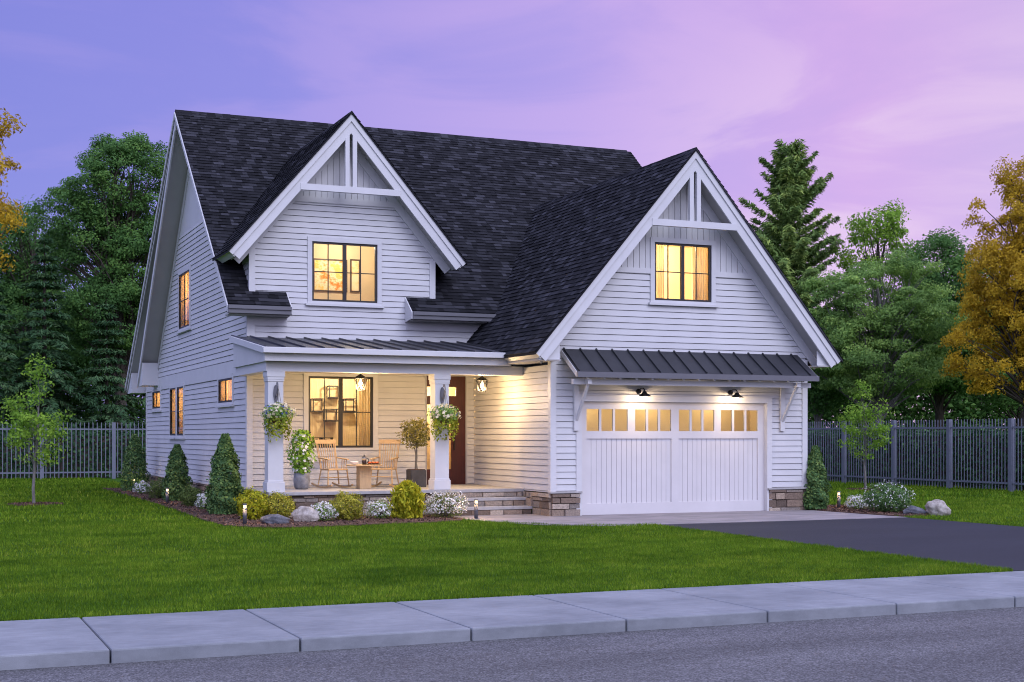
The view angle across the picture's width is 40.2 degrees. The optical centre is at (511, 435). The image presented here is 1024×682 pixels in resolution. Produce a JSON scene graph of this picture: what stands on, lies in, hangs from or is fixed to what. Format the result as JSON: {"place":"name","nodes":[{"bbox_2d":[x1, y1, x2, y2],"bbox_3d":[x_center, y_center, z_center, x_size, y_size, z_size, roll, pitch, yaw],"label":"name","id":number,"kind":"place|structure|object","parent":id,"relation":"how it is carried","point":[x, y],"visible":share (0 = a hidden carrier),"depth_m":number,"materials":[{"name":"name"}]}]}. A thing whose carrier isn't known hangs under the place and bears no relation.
{"place":"outdoors","nodes":[
{"label":"outdoors","id":0,"kind":"place"},
{"bbox_2d":[0,607,1023,681],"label":"road","id":1,"kind":"structure","parent":0,"point":[983,645],"depth_m":13.04,"materials":[{"name":"grey asphalt"}]},
{"bbox_2d":[0,571,1023,670],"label":"pavement","id":2,"kind":"structure","parent":0,"point":[47,643],"depth_m":15.11,"materials":[{"name":"concrete"}]},
{"bbox_2d":[0,476,1023,620],"bbox_3d":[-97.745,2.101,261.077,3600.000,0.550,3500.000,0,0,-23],"label":"ground","id":3,"kind":"structure","parent":0,"point":[214,562],"depth_m":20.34,"materials":[{"name":"green plant"}]},
{"bbox_2d":[0,108,27,271],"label":"golden tree","id":4,"kind":"object","parent":3,"relation":"on","point":[8,217],"visible":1,"depth_m":60.56,"materials":[{"name":"yellow plant"}]},
{"bbox_2d":[0,279,35,433],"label":"conifer tree","id":5,"kind":"object","parent":3,"relation":"on","point":[9,385],"visible":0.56,"depth_m":62.84,"materials":[{"name":"green plant"}]},
{"bbox_2d":[8,502,63,505],"bbox_3d":[-12.545,1.826,36.758,1.433,0.060,1.471,0,0,-23],"label":"mulch ring","id":6,"kind":"object","parent":3,"relation":"on","point":[34,504],"visible":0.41,"depth_m":36.32,"materials":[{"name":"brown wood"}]},
{"bbox_2d":[0,352,75,502],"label":"young tree","id":7,"kind":"object","parent":6,"relation":"on","point":[35,429],"visible":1,"depth_m":36.65,"materials":[{"name":"green plant"}]},
{"bbox_2d":[0,237,97,435],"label":"conifer tree","id":8,"kind":"object","parent":3,"relation":"on","point":[39,346],"visible":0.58,"depth_m":63.62,"materials":[{"name":"green plant"}]},
{"bbox_2d":[0,194,113,424],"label":"broadleaf tree","id":9,"kind":"object","parent":3,"relation":"on","point":[18,300],"visible":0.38,"depth_m":72.55,"materials":[{"name":"green plant"}]},
{"bbox_2d":[0,426,145,478],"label":"hedge","id":10,"kind":"object","parent":3,"relation":"on","point":[75,452],"visible":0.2,"depth_m":59.61,"materials":[{"name":"green plant"}]},
{"bbox_2d":[0,422,145,478],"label":"metal fence","id":11,"kind":"object","parent":3,"relation":"on","point":[113,471],"visible":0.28,"depth_m":58.44,"materials":[{"name":"grey metal"}]},
{"bbox_2d":[0,274,145,433],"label":"understorey","id":12,"kind":"object","parent":3,"relation":"on","point":[71,400],"depth_m":76.30,"materials":[{"name":"green plant"}]},
{"bbox_2d":[20,129,167,431],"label":"broadleaf tree","id":13,"kind":"object","parent":3,"relation":"on","point":[116,239],"visible":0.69,"depth_m":66.75,"materials":[{"name":"green plant"}]},
{"bbox_2d":[60,302,145,435],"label":"conifer tree","id":14,"kind":"object","parent":3,"relation":"on","point":[117,413],"visible":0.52,"depth_m":64.63,"materials":[{"name":"green plant"}]},
{"bbox_2d":[6,487,928,527],"bbox_3d":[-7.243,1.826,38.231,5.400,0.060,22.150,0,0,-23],"label":"mulch bed","id":15,"kind":"object","parent":3,"relation":"on","point":[286,525],"visible":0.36,"depth_m":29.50,"materials":[{"name":"brown wood"}]},
{"bbox_2d":[117,433,150,490],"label":"cone shrub","id":16,"kind":"object","parent":15,"relation":"on","point":[135,452],"visible":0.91,"depth_m":45.14,"materials":[{"name":"green plant"}]},
{"bbox_2d":[133,480,151,493],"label":"flower clump","id":17,"kind":"object","parent":15,"relation":"on","point":[138,486],"visible":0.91,"depth_m":42.84,"materials":[{"name":"white plant"}]},
{"bbox_2d":[146,477,165,498],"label":"shrub","id":18,"kind":"object","parent":15,"relation":"on","point":[157,491],"visible":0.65,"depth_m":39.76,"materials":[{"name":"green plant"}]},
{"bbox_2d":[165,488,168,502],"bbox_3d":[-9.107,1.596,36.971,0.092,0.420,0.090,0,0,-23],"label":"path light","id":19,"kind":"object","parent":15,"relation":"on","point":[167,496],"visible":0.92,"depth_m":36.93,"materials":[{"name":"metal"}]},
{"bbox_2d":[161,444,192,500],"bbox_3d":[-9.192,1.026,38.397,0.877,1.601,0.846,0,0,32],"label":"cone shrub","id":20,"kind":"object","parent":15,"relation":"on","point":[177,471],"visible":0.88,"depth_m":38.21,"materials":[{"name":"green plant"}]},
{"bbox_2d":[178,484,203,506],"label":"shrub","id":21,"kind":"object","parent":15,"relation":"on","point":[190,491],"visible":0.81,"depth_m":35.34,"materials":[{"name":"green plant"}]},
{"bbox_2d":[195,493,212,508],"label":"flower clump","id":22,"kind":"object","parent":15,"relation":"on","point":[200,503],"visible":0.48,"depth_m":33.91,"materials":[{"name":"white plant"}]},
{"bbox_2d":[203,433,246,514],"bbox_3d":[-6.539,0.880,31.949,0.934,1.892,0.937,0,0,36],"label":"cone shrub","id":23,"kind":"object","parent":15,"relation":"on","point":[225,489],"visible":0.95,"depth_m":31.73,"materials":[{"name":"green plant"}]},
{"bbox_2d":[243,504,246,523],"bbox_3d":[-5.417,1.596,28.385,0.092,0.420,0.090,0,0,-23],"label":"path light","id":24,"kind":"object","parent":15,"relation":"on","point":[244,514],"visible":0.96,"depth_m":28.35,"materials":[{"name":"metal"}]},
{"bbox_2d":[233,486,270,519],"bbox_3d":[-5.541,1.437,29.948,0.855,0.754,0.847,0,0,-23],"label":"shrub","id":25,"kind":"object","parent":15,"relation":"on","point":[254,506],"visible":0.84,"depth_m":29.75,"materials":[{"name":"yellow plant"}]},
{"bbox_2d":[260,514,289,523],"bbox_3d":[-4.829,1.752,28.567,0.613,0.309,0.522,0,0,-11],"label":"boulder","id":26,"kind":"object","parent":15,"relation":"on","point":[274,518],"visible":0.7,"depth_m":28.38,"materials":[{"name":"grey stone"}]},
{"bbox_2d":[260,490,295,517],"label":"shrub","id":27,"kind":"object","parent":15,"relation":"on","point":[282,510],"visible":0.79,"depth_m":29.89,"materials":[{"name":"yellow plant"}]},
{"bbox_2d":[291,506,319,521],"bbox_3d":[-4.309,1.690,29.217,0.602,0.432,0.412,0,0,3],"label":"boulder","id":28,"kind":"object","parent":15,"relation":"on","point":[304,513],"visible":0.8,"depth_m":29.09,"materials":[{"name":"grey stone"}]},
{"bbox_2d":[310,501,338,520],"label":"flower clump","id":29,"kind":"object","parent":15,"relation":"on","point":[326,515],"visible":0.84,"depth_m":29.31,"materials":[{"name":"white plant"}]},
{"bbox_2d":[329,490,365,519],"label":"shrub","id":30,"kind":"object","parent":15,"relation":"on","point":[351,505],"visible":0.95,"depth_m":29.60,"materials":[{"name":"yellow plant"}]},
{"bbox_2d":[363,498,395,518],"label":"flower clump","id":31,"kind":"object","parent":15,"relation":"on","point":[381,513],"visible":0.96,"depth_m":30.19,"materials":[{"name":"white plant"}]},
{"bbox_2d":[386,479,426,518],"bbox_3d":[-2.273,1.409,30.404,0.930,0.924,0.897,0,0,-23],"label":"golden shrub","id":32,"kind":"object","parent":15,"relation":"on","point":[408,497],"visible":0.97,"depth_m":30.19,"materials":[{"name":"yellow plant"}]},
{"bbox_2d":[424,490,469,517],"bbox_3d":[-1.486,1.507,30.787,1.177,0.606,1.127,0,0,-23],"label":"flower clump","id":33,"kind":"object","parent":15,"relation":"on","point":[446,507],"visible":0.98,"depth_m":30.62,"materials":[{"name":"white plant"}]},
{"bbox_2d":[125,109,842,516],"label":"house","id":34,"kind":"structure","parent":3,"relation":"on","point":[519,277],"depth_m":33.85,"materials":[{"name":"wood"}]},
{"bbox_2d":[154,393,157,406],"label":"curtain","id":35,"kind":"object","parent":34,"relation":"hanging from","point":[155,399],"visible":0.41,"depth_m":46.16,"materials":[{"name":"fabric"}]},
{"bbox_2d":[150,387,162,411],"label":"window","id":36,"kind":"structure","parent":34,"relation":"in","point":[155,390],"depth_m":45.64,"materials":[{"name":"white metal"}]},
{"bbox_2d":[167,384,175,438],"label":"window","id":37,"kind":"structure","parent":34,"relation":"in","point":[171,387],"depth_m":43.21,"materials":[{"name":"white metal"}]},
{"bbox_2d":[172,390,174,433],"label":"curtain","id":38,"kind":"object","parent":34,"relation":"hanging from","point":[173,413],"visible":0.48,"depth_m":43.02,"materials":[{"name":"fabric"}]},
{"bbox_2d":[174,382,185,438],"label":"window","id":39,"kind":"structure","parent":34,"relation":"in","point":[179,385],"depth_m":41.92,"materials":[{"name":"white metal"}]},
{"bbox_2d":[179,389,181,433],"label":"curtain","id":40,"kind":"object","parent":34,"relation":"hanging from","point":[180,409],"visible":0.65,"depth_m":41.87,"materials":[{"name":"fabric"}]},
{"bbox_2d":[182,388,182,433],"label":"curtain","id":41,"kind":"object","parent":34,"relation":"hanging from","point":[182,410],"visible":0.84,"depth_m":41.54,"materials":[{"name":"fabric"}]},
{"bbox_2d":[181,275,185,326],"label":"curtain","id":42,"kind":"object","parent":34,"relation":"hanging from","point":[182,303],"visible":0.5,"depth_m":41.48,"materials":[{"name":"fabric"}]},
{"bbox_2d":[176,264,191,333],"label":"window","id":43,"kind":"structure","parent":34,"relation":"in","point":[187,269],"depth_m":41.00,"materials":[{"name":"white metal"}]},
{"bbox_2d":[187,273,188,324],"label":"curtain","id":44,"kind":"object","parent":34,"relation":"hanging from","point":[187,299],"visible":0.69,"depth_m":40.84,"materials":[{"name":"fabric"}]},
{"bbox_2d":[221,381,226,400],"bbox_3d":[-7.432,-1.134,36.097,0.034,0.700,0.803,0,0,-23],"label":"curtain","id":45,"kind":"object","parent":34,"relation":"hanging from","point":[222,390],"visible":0.59,"depth_m":36.16,"materials":[{"name":"fabric"}]},
{"bbox_2d":[215,373,235,407],"bbox_3d":[-7.276,-1.136,35.654,0.175,0.835,2.020,0,0,-23],"label":"window","id":46,"kind":"structure","parent":34,"relation":"in","point":[227,403],"depth_m":35.63,"materials":[{"name":"white metal"}]},
{"bbox_2d":[228,380,231,399],"bbox_3d":[-7.055,-1.134,35.219,0.034,0.700,0.769,0,0,-23],"label":"curtain","id":47,"kind":"object","parent":34,"relation":"hanging from","point":[229,389],"visible":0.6,"depth_m":35.39,"materials":[{"name":"fabric"}]},
{"bbox_2d":[258,389,296,441],"bbox_3d":[-5.067,-0.455,30.312,0.790,1.240,0.722,0,0,11],"label":"hanging basket","id":48,"kind":"object","parent":34,"relation":"hanging from","point":[280,417],"visible":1,"depth_m":30.17,"materials":[{"name":"green plant"}]},
{"bbox_2d":[286,429,316,489],"bbox_3d":[-4.853,0.547,32.143,0.742,1.388,0.741,0,0,-23],"label":"flower pot","id":49,"kind":"object","parent":34,"relation":"on","point":[301,480],"visible":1,"depth_m":32.03,"materials":[{"name":"green plant"}]},
{"bbox_2d":[310,398,323,411],"bbox_3d":[-4.953,-0.763,35.661,0.313,0.347,0.262,0,0,-23],"label":"wall shelf","id":50,"kind":"object","parent":34,"relation":"attached to","point":[321,399],"depth_m":35.57,"materials":[{"name":"black metal"}]},
{"bbox_2d":[314,258,341,291],"bbox_3d":[-4.727,-4.160,36.406,0.915,0.847,0.030,0,0,-23],"label":"framed painting","id":51,"kind":"object","parent":34,"relation":"attached to","point":[321,281],"visible":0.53,"depth_m":36.38},
{"bbox_2d":[323,409,337,421],"bbox_3d":[-4.622,-0.515,35.803,0.361,0.327,0.262,0,0,-23],"label":"wall shelf","id":52,"kind":"object","parent":34,"relation":"attached to","point":[326,420],"depth_m":35.70,"materials":[{"name":"black metal"}]},
{"bbox_2d":[311,440,352,487],"bbox_3d":[-4.234,0.667,32.938,0.594,1.132,0.958,0,0,-37],"label":"rocking chair","id":53,"kind":"object","parent":34,"relation":"on","point":[324,442],"visible":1,"depth_m":33.02,"materials":[{"name":"brown wood"}]},
{"bbox_2d":[327,385,337,398],"bbox_3d":[-4.560,-1.107,35.830,0.316,0.325,0.262,0,0,-23],"label":"wall shelf","id":54,"kind":"object","parent":34,"relation":"attached to","point":[329,386],"depth_m":35.88,"materials":[{"name":"black metal"}]},
{"bbox_2d":[303,373,377,450],"bbox_3d":[-4.202,-0.593,34.291,1.880,1.931,0.131,0,0,-23],"label":"window","id":55,"kind":"structure","parent":34,"relation":"in","point":[373,378],"depth_m":34.27,"materials":[{"name":"black metal"}]},
{"bbox_2d":[305,236,383,307],"bbox_3d":[-4.101,-3.986,34.310,1.980,1.676,0.175,0,0,-23],"label":"window","id":56,"kind":"structure","parent":34,"relation":"in","point":[311,240],"depth_m":34.30,"materials":[{"name":"white metal"}]},
{"bbox_2d":[343,398,355,411],"bbox_3d":[-4.174,-0.771,35.996,0.296,0.350,0.262,0,0,-23],"label":"wall shelf","id":57,"kind":"object","parent":34,"relation":"attached to","point":[345,405],"depth_m":35.91,"materials":[{"name":"black metal"}]},
{"bbox_2d":[350,259,359,291],"bbox_3d":[-4.110,-4.180,36.671,0.267,0.860,0.030,0,0,-23],"label":"framed painting","id":58,"kind":"object","parent":34,"relation":"attached to","point":[354,278],"visible":0.87,"depth_m":36.67},
{"bbox_2d":[353,373,367,389],"bbox_3d":[-3.440,-1.265,31.784,0.340,0.488,0.294,0,0,-23],"label":"porch lantern","id":59,"kind":"object","parent":34,"relation":"hanging from","point":[360,376],"visible":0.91,"depth_m":31.72,"materials":[{"name":"white glass"}]},
{"bbox_2d":[346,464,381,488],"bbox_3d":[-3.440,0.961,32.491,0.840,0.560,0.840,0,0,-23],"label":"side table","id":60,"kind":"object","parent":34,"relation":"on","point":[363,476],"visible":0.91,"depth_m":32.36,"materials":[{"name":"brown wood"}]},
{"bbox_2d":[362,455,368,464],"bbox_3d":[-3.400,0.564,32.399,0.156,0.235,0.112,0,0,4],"label":"coffee press","id":61,"kind":"object","parent":60,"relation":"on","point":[364,458],"visible":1,"depth_m":32.36,"materials":[{"name":"glass"}]},
{"bbox_2d":[366,461,380,464],"bbox_3d":[-3.220,0.645,32.487,0.300,0.072,0.180,0,0,-23],"label":"pastry tray","id":62,"kind":"object","parent":60,"relation":"on","point":[375,463],"visible":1,"depth_m":32.44,"materials":[{"name":"orange food"}]},
{"bbox_2d":[359,379,369,444],"bbox_3d":[-3.626,-0.154,34.753,0.363,2.640,0.059,0,0,-23],"label":"curtain","id":63,"kind":"object","parent":34,"relation":"hanging from","point":[364,419],"visible":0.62,"depth_m":34.73,"materials":[{"name":"fabric"}]},
{"bbox_2d":[370,439,400,486],"bbox_3d":[-3.028,0.667,33.444,0.594,1.132,0.958,0,0,15],"label":"rocking chair","id":64,"kind":"object","parent":34,"relation":"on","point":[388,442],"visible":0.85,"depth_m":33.63,"materials":[{"name":"brown wood"}]},
{"bbox_2d":[395,417,429,486],"bbox_3d":[-2.286,0.398,33.554,0.933,1.687,0.950,0,0,40],"label":"olive topiary","id":65,"kind":"object","parent":34,"relation":"on","point":[417,475],"visible":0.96,"depth_m":33.43,"materials":[{"name":"green plant"}]},
{"bbox_2d":[426,394,460,441],"bbox_3d":[-1.514,-0.460,31.824,0.840,1.230,0.689,0,0,-23],"label":"hanging basket","id":66,"kind":"object","parent":34,"relation":"hanging from","point":[445,416],"visible":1,"depth_m":31.70,"materials":[{"name":"green plant"}]},
{"bbox_2d":[425,375,466,484],"bbox_3d":[-1.675,-0.134,35.384,1.129,2.760,0.136,0,0,-23],"label":"front door","id":67,"kind":"structure","parent":34,"relation":"in","point":[458,471],"depth_m":35.54,"materials":[{"name":"brown wood"}]},
{"bbox_2d":[476,376,488,391],"bbox_3d":[-0.703,-1.265,32.959,0.340,0.488,0.294,0,0,-23],"label":"porch lantern","id":68,"kind":"object","parent":34,"relation":"hanging from","point":[481,379],"visible":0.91,"depth_m":32.88,"materials":[{"name":"black metal"}]},
{"bbox_2d":[636,388,650,398],"bbox_3d":[2.998,-0.954,31.992,0.316,0.261,0.458,0,0,-23],"label":"barn lamp","id":69,"kind":"object","parent":34,"relation":"attached to","point":[644,394],"visible":1,"depth_m":31.91,"materials":[{"name":"black metal"}]},
{"bbox_2d":[656,245,663,297],"bbox_3d":[3.341,-3.729,32.684,0.474,1.790,0.059,0,0,-23],"label":"curtain","id":70,"kind":"object","parent":34,"relation":"hanging from","point":[659,267],"visible":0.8,"depth_m":32.73,"materials":[{"name":"fabric"}]},
{"bbox_2d":[575,394,773,515],"bbox_3d":[3.819,0.447,32.670,5.280,2.751,0.231,0,0,-23],"label":"garage door","id":71,"kind":"structure","parent":34,"relation":"in","point":[630,471],"depth_m":32.70,"materials":[{"name":"paint"}]},
{"bbox_2d":[648,237,718,307],"bbox_3d":[3.987,-3.799,32.690,1.845,1.570,0.175,0,0,-23],"label":"window","id":72,"kind":"structure","parent":34,"relation":"in","point":[711,245],"depth_m":32.68,"materials":[{"name":"white metal"}]},
{"bbox_2d":[692,247,707,299],"bbox_3d":[4.458,-3.729,33.163,0.444,1.790,0.059,0,0,-23],"label":"curtain","id":73,"kind":"object","parent":34,"relation":"hanging from","point":[702,267],"visible":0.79,"depth_m":33.15,"materials":[{"name":"fabric"}]},
{"bbox_2d":[728,389,742,399],"bbox_3d":[5.262,-0.954,32.963,0.316,0.261,0.458,0,0,-23],"label":"barn lamp","id":74,"kind":"object","parent":34,"relation":"attached to","point":[737,396],"visible":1,"depth_m":32.92,"materials":[{"name":"black metal"}]},
{"bbox_2d":[737,138,861,329],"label":"spruce tree","id":75,"kind":"object","parent":3,"relation":"on","point":[785,238],"visible":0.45,"depth_m":69.13,"materials":[{"name":"green plant"}]},
{"bbox_2d":[805,304,869,427],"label":"broadleaf tree","id":76,"kind":"object","parent":3,"relation":"on","point":[820,405],"visible":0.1,"depth_m":66.98,"materials":[{"name":"green plant"}]},
{"bbox_2d":[807,505,928,516],"bbox_3d":[8.446,1.826,34.210,2.440,0.060,5.520,0,0,-23],"label":"mulch bed","id":77,"kind":"object","parent":3,"relation":"on","point":[903,515],"visible":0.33,"depth_m":32.55,"materials":[{"name":"brown wood"}]},
{"bbox_2d":[803,445,832,509],"bbox_3d":[7.383,1.025,34.066,0.762,1.601,0.754,0,0,32],"label":"cone shrub","id":78,"kind":"object","parent":77,"relation":"on","point":[818,489],"visible":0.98,"depth_m":33.87,"materials":[{"name":"green plant"}]},
{"bbox_2d":[837,491,840,506],"bbox_3d":[8.085,1.596,34.620,0.092,0.420,0.090,0,0,-23],"label":"path light","id":79,"kind":"object","parent":77,"relation":"on","point":[838,499],"visible":0.91,"depth_m":34.59,"materials":[{"name":"metal"}]},
{"bbox_2d":[844,494,867,508],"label":"flower clump","id":80,"kind":"object","parent":77,"relation":"on","point":[853,501],"visible":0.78,"depth_m":33.93,"materials":[{"name":"white plant"}]},
{"bbox_2d":[862,479,914,512],"bbox_3d":[8.836,1.426,32.817,1.254,0.785,1.294,0,0,20],"label":"shrub","id":81,"kind":"object","parent":77,"relation":"on","point":[894,500],"visible":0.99,"depth_m":32.55,"materials":[{"name":"green plant"}]},
{"bbox_2d":[903,506,926,513],"bbox_3d":[9.224,1.750,31.979,0.441,0.292,0.484,0,0,-43],"label":"boulder","id":82,"kind":"object","parent":77,"relation":"on","point":[913,510],"visible":0.69,"depth_m":31.86,"materials":[{"name":"grey stone"}]},
{"bbox_2d":[925,499,950,515],"bbox_3d":[9.689,1.695,31.842,0.546,0.483,0.468,0,0,2],"label":"boulder","id":83,"kind":"object","parent":77,"relation":"on","point":[938,506],"visible":0.77,"depth_m":31.67,"materials":[{"name":"grey stone"}]},
{"bbox_2d":[831,198,924,304],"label":"leafy tree","id":84,"kind":"object","parent":3,"relation":"on","point":[887,233],"visible":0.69,"depth_m":71.36,"materials":[{"name":"green plant"}]},
{"bbox_2d":[796,248,968,427],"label":"leafy tree","id":85,"kind":"object","parent":3,"relation":"on","point":[885,324],"visible":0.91,"depth_m":63.15,"materials":[{"name":"green plant"}]},
{"bbox_2d":[808,308,1016,435],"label":"understorey","id":86,"kind":"object","parent":3,"relation":"on","point":[969,409],"visible":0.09,"depth_m":78.21,"materials":[{"name":"green plant"}]},
{"bbox_2d":[808,418,1023,491],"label":"metal fence","id":87,"kind":"object","parent":3,"relation":"on","point":[949,428],"visible":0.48,"depth_m":48.26,"materials":[{"name":"grey metal"}]},
{"bbox_2d":[884,226,1003,435],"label":"broadleaf tree","id":88,"kind":"object","parent":3,"relation":"on","point":[953,263],"visible":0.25,"depth_m":66.78,"materials":[{"name":"green plant"}]},
{"bbox_2d":[938,154,1023,425],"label":"golden tree","id":89,"kind":"object","parent":3,"relation":"on","point":[1004,289],"visible":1,"depth_m":56.45,"materials":[{"name":"yellow plant"}]},
{"bbox_2d":[950,262,1022,430],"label":"broadleaf tree","id":90,"kind":"object","parent":3,"relation":"on","point":[1001,399],"visible":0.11,"depth_m":66.84,"materials":[{"name":"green plant"}]},
{"bbox_2d":[0,0,1023,430],"label":"sky","id":91,"kind":"structure","parent":0,"point":[914,102],"materials":[{"name":"purple"}]},
{"bbox_2d":[454,510,904,525],"bbox_3d":[3.633,1.837,31.175,9.320,0.050,4.460,0,0,-23],"label":"driveway apron","id":92,"kind":"object","parent":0,"point":[713,517],"visible":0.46,"depth_m":30.85,"materials":[{"name":"grey concrete"}]},
{"bbox_2d":[474,499,477,518],"bbox_3d":[-0.779,1.596,30.402,0.092,0.420,0.090,0,0,-23],"label":"path light","id":93,"kind":"object","parent":92,"relation":"on","point":[476,509],"visible":1,"depth_m":30.37,"materials":[{"name":"metal"}]},
{"bbox_2d":[665,517,1023,570],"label":"driveway","id":94,"kind":"structure","parent":0,"point":[994,545],"depth_m":26.07,"materials":[{"name":"grey asphalt"}]},
{"bbox_3d":[-4.657,0.756,34.744,1.500,0.900,0.600,0,0,-23],"label":"desk","id":95,"kind":"object","parent":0,"visible":0},
{"bbox_2d":[312,437,321,445],"bbox_3d":[-4.821,0.178,34.543,0.210,0.252,0.180,0,0,-23],"label":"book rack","id":96,"kind":"object","parent":95,"relation":"on","point":[320,438],"visible":0.34,"depth_m":34.49,"materials":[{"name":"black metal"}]},
{"bbox_2d":[322,437,332,445],"bbox_3d":[-4.582,0.178,34.645,0.260,0.252,0.180,0,0,-23],"label":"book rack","id":97,"kind":"object","parent":95,"relation":"on","point":[331,438],"visible":0.31,"depth_m":34.58,"materials":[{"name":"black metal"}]},
{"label":"mulch ring","id":98,"kind":"structure","parent":0,"visible":0},
{"bbox_2d":[831,379,894,487],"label":"young tree","id":99,"kind":"object","parent":98,"relation":"on","point":[864,421],"visible":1,"depth_m":46.73,"materials":[{"name":"green plant"}]}
]}

